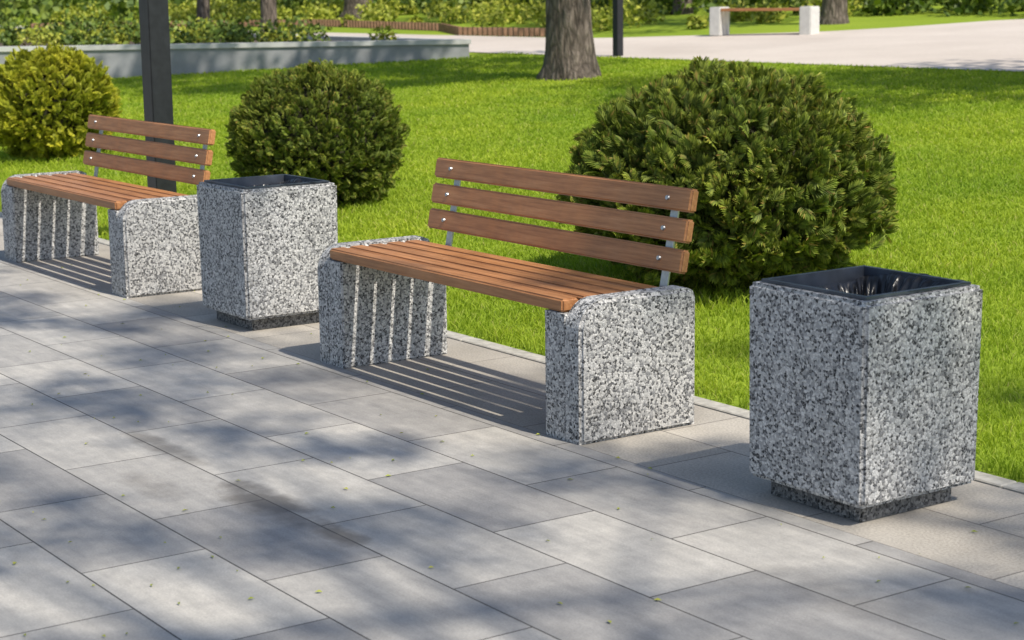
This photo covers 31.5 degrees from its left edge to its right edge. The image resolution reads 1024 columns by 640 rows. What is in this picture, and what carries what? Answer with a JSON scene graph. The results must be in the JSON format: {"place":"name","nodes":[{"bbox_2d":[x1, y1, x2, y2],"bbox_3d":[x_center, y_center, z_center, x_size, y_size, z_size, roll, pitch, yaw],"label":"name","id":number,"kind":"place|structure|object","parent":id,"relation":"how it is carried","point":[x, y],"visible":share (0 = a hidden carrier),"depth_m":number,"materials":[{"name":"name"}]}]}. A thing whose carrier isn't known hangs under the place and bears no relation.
{"place":"outdoors","nodes":[
{"label":"outdoors","id":0,"kind":"place"},
{"bbox_2d":[0,32,331,46],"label":"planter bed","id":1,"kind":"object","parent":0,"point":[27,44],"visible":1,"depth_m":31.27,"materials":[{"name":"soil"}]},
{"bbox_2d":[0,9,331,45],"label":"planter shrubs","id":2,"kind":"object","parent":1,"relation":"on","point":[233,31],"visible":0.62,"depth_m":30.09,"materials":[{"name":"green plant"}]},
{"bbox_2d":[0,17,397,45],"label":"planter shrubs","id":3,"kind":"object","parent":1,"relation":"on","point":[31,36],"visible":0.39,"depth_m":29.66,"materials":[{"name":"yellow plant"}]},
{"bbox_2d":[0,257,1023,639],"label":"pavement","id":4,"kind":"structure","parent":0,"point":[508,531],"depth_m":5.20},
{"bbox_2d":[13,264,1018,636],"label":"fallen leaves","id":5,"kind":"object","parent":4,"relation":"on","point":[387,474],"visible":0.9,"depth_m":5.33,"materials":[{"name":"brown plant"}]},
{"bbox_2d":[0,0,1023,482],"bbox_3d":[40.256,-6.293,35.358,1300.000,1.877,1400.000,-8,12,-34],"label":"lawn","id":6,"kind":"structure","parent":0,"point":[678,26],"depth_m":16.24,"materials":[{"name":"green plant"}]},
{"bbox_2d":[0,41,122,160],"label":"thuja bush","id":7,"kind":"object","parent":6,"relation":"on","point":[53,96],"visible":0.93,"depth_m":15.94,"materials":[{"name":"green plant"}]},
{"bbox_2d":[139,0,176,192],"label":"lamp post","id":8,"kind":"object","parent":6,"relation":"on","point":[156,59],"depth_m":10.91,"materials":[{"name":"metal"}]},
{"bbox_2d":[0,0,319,26],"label":"background shrubs","id":9,"kind":"object","parent":6,"relation":"on","point":[44,9],"visible":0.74,"depth_m":55.05,"materials":[{"name":"green plant"}]},
{"bbox_2d":[197,0,209,21],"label":"tree","id":10,"kind":"object","parent":6,"relation":"on","point":[203,9],"visible":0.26,"depth_m":39.42,"materials":[{"name":"brown plant"}]},
{"bbox_2d":[0,44,468,77],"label":"wall","id":11,"kind":"structure","parent":6,"relation":"on","point":[123,63],"depth_m":27.60,"materials":[{"name":"concrete"}]},
{"bbox_2d":[0,39,470,51],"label":"cap","id":12,"kind":"object","parent":11,"relation":"on","point":[269,44],"visible":1,"depth_m":27.56,"materials":[{"name":"concrete"}]},
{"bbox_2d":[260,0,276,32],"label":"tree","id":13,"kind":"object","parent":6,"relation":"on","point":[268,8],"visible":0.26,"depth_m":35.99,"materials":[{"name":"brown plant"}]},
{"bbox_2d":[31,19,545,36],"bbox_3d":[-5.650,-6.928,42.848,2.154,0.297,23.511,-8,13,-37],"label":"picket edging","id":14,"kind":"object","parent":6,"relation":"on","point":[490,31],"visible":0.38,"depth_m":37.89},
{"bbox_2d":[224,58,410,208],"bbox_3d":[-1.335,-1.268,12.372,1.307,1.024,1.310,-8,12,-34],"label":"thuja bush","id":15,"kind":"object","parent":6,"relation":"on","point":[342,130],"visible":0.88,"depth_m":12.00,"materials":[{"name":"green plant"}]},
{"bbox_2d":[338,0,372,19],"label":"tree","id":16,"kind":"object","parent":6,"relation":"on","point":[349,7],"visible":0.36,"depth_m":46.35,"materials":[{"name":"brown plant"}]},
{"bbox_2d":[49,0,865,31],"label":"background shrubs","id":17,"kind":"object","parent":6,"relation":"on","point":[485,12],"visible":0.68,"depth_m":40.87,"materials":[{"name":"green plant"}]},
{"bbox_2d":[0,212,1023,493],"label":"curb","id":18,"kind":"structure","parent":6,"relation":"on","point":[980,476],"depth_m":6.67,"materials":[{"name":"concrete"}]},
{"bbox_2d":[103,0,1023,15],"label":"background shrubs","id":19,"kind":"object","parent":6,"relation":"on","point":[899,7],"visible":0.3,"depth_m":35.27,"materials":[{"name":"green plant"}]},
{"bbox_2d":[536,0,601,80],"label":"tree","id":20,"kind":"object","parent":6,"relation":"on","point":[570,53],"visible":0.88,"depth_m":22.54,"materials":[{"name":"brown plant"}]},
{"bbox_2d":[670,0,693,14],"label":"tree","id":21,"kind":"object","parent":6,"relation":"on","point":[684,10],"visible":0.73,"depth_m":39.57,"materials":[{"name":"brown plant"}]},
{"bbox_2d":[556,56,900,294],"bbox_3d":[1.054,-0.724,8.936,1.697,1.152,1.758,-8,12,-34],"label":"thuja bush","id":22,"kind":"object","parent":6,"relation":"on","point":[783,172],"visible":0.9,"depth_m":8.39,"materials":[{"name":"green plant"}]},
{"bbox_2d":[819,0,849,24],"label":"tree","id":23,"kind":"object","parent":6,"relation":"on","point":[833,12],"visible":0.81,"depth_m":32.38,"materials":[{"name":"brown plant"}]},
{"bbox_2d":[0,216,1023,589],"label":"paving border strip","id":24,"kind":"object","parent":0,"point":[708,448],"depth_m":6.12,"materials":[{"name":"beige concrete"}]},
{"bbox_2d":[1,114,215,297],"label":"park bench","id":25,"kind":"object","parent":24,"relation":"on","point":[154,241],"visible":0.94,"depth_m":9.73,"materials":[{"name":"stone"}]},
{"bbox_2d":[197,174,337,330],"bbox_3d":[-1.132,-0.320,8.444,0.485,0.661,0.485,-8,12,-34],"label":"litter bin","id":26,"kind":"object","parent":24,"relation":"on","point":[266,241],"visible":1,"depth_m":8.26,"materials":[{"name":"stone"}]},
{"bbox_2d":[318,157,698,444],"bbox_3d":[-0.062,-0.140,6.899,0.556,0.825,1.813,-8,12,-34],"label":"park bench","id":27,"kind":"object","parent":24,"relation":"on","point":[619,358],"visible":1,"depth_m":6.58,"materials":[{"name":"stone"}]},
{"bbox_2d":[749,265,982,522],"bbox_3d":[1.036,0.208,5.365,0.485,0.662,0.485,-8,12,-34],"label":"litter bin","id":28,"kind":"object","parent":24,"relation":"on","point":[864,383],"visible":1,"depth_m":5.19,"materials":[{"name":"stone"}]},
{"bbox_2d":[16,19,1023,71],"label":"path","id":29,"kind":"structure","parent":0,"point":[994,45],"depth_m":26.74,"materials":[{"name":"grey concrete"}]},
{"bbox_2d":[613,0,622,56],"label":"lamp post","id":30,"kind":"object","parent":29,"relation":"on","point":[617,28],"visible":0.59,"depth_m":26.42,"materials":[{"name":"metal"}]},
{"bbox_2d":[709,6,819,35],"bbox_3d":[4.162,-4.935,29.994,1.800,0.480,0.400,5,12,31],"label":"park bench","id":31,"kind":"object","parent":29,"relation":"on","point":[719,20],"visible":0.95,"depth_m":29.78,"materials":[{"name":"concrete"}]},
{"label":"wall","id":32,"kind":"object","parent":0,"visible":0},
{"bbox_2d":[2,27,443,40],"bbox_3d":[-10.082,-6.613,41.505,0.280,0.070,32.690,-8,12,-34],"label":"cap","id":33,"kind":"object","parent":32,"relation":"on","point":[349,38],"visible":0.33,"depth_m":30.59,"materials":[{"name":"concrete"}]}
]}

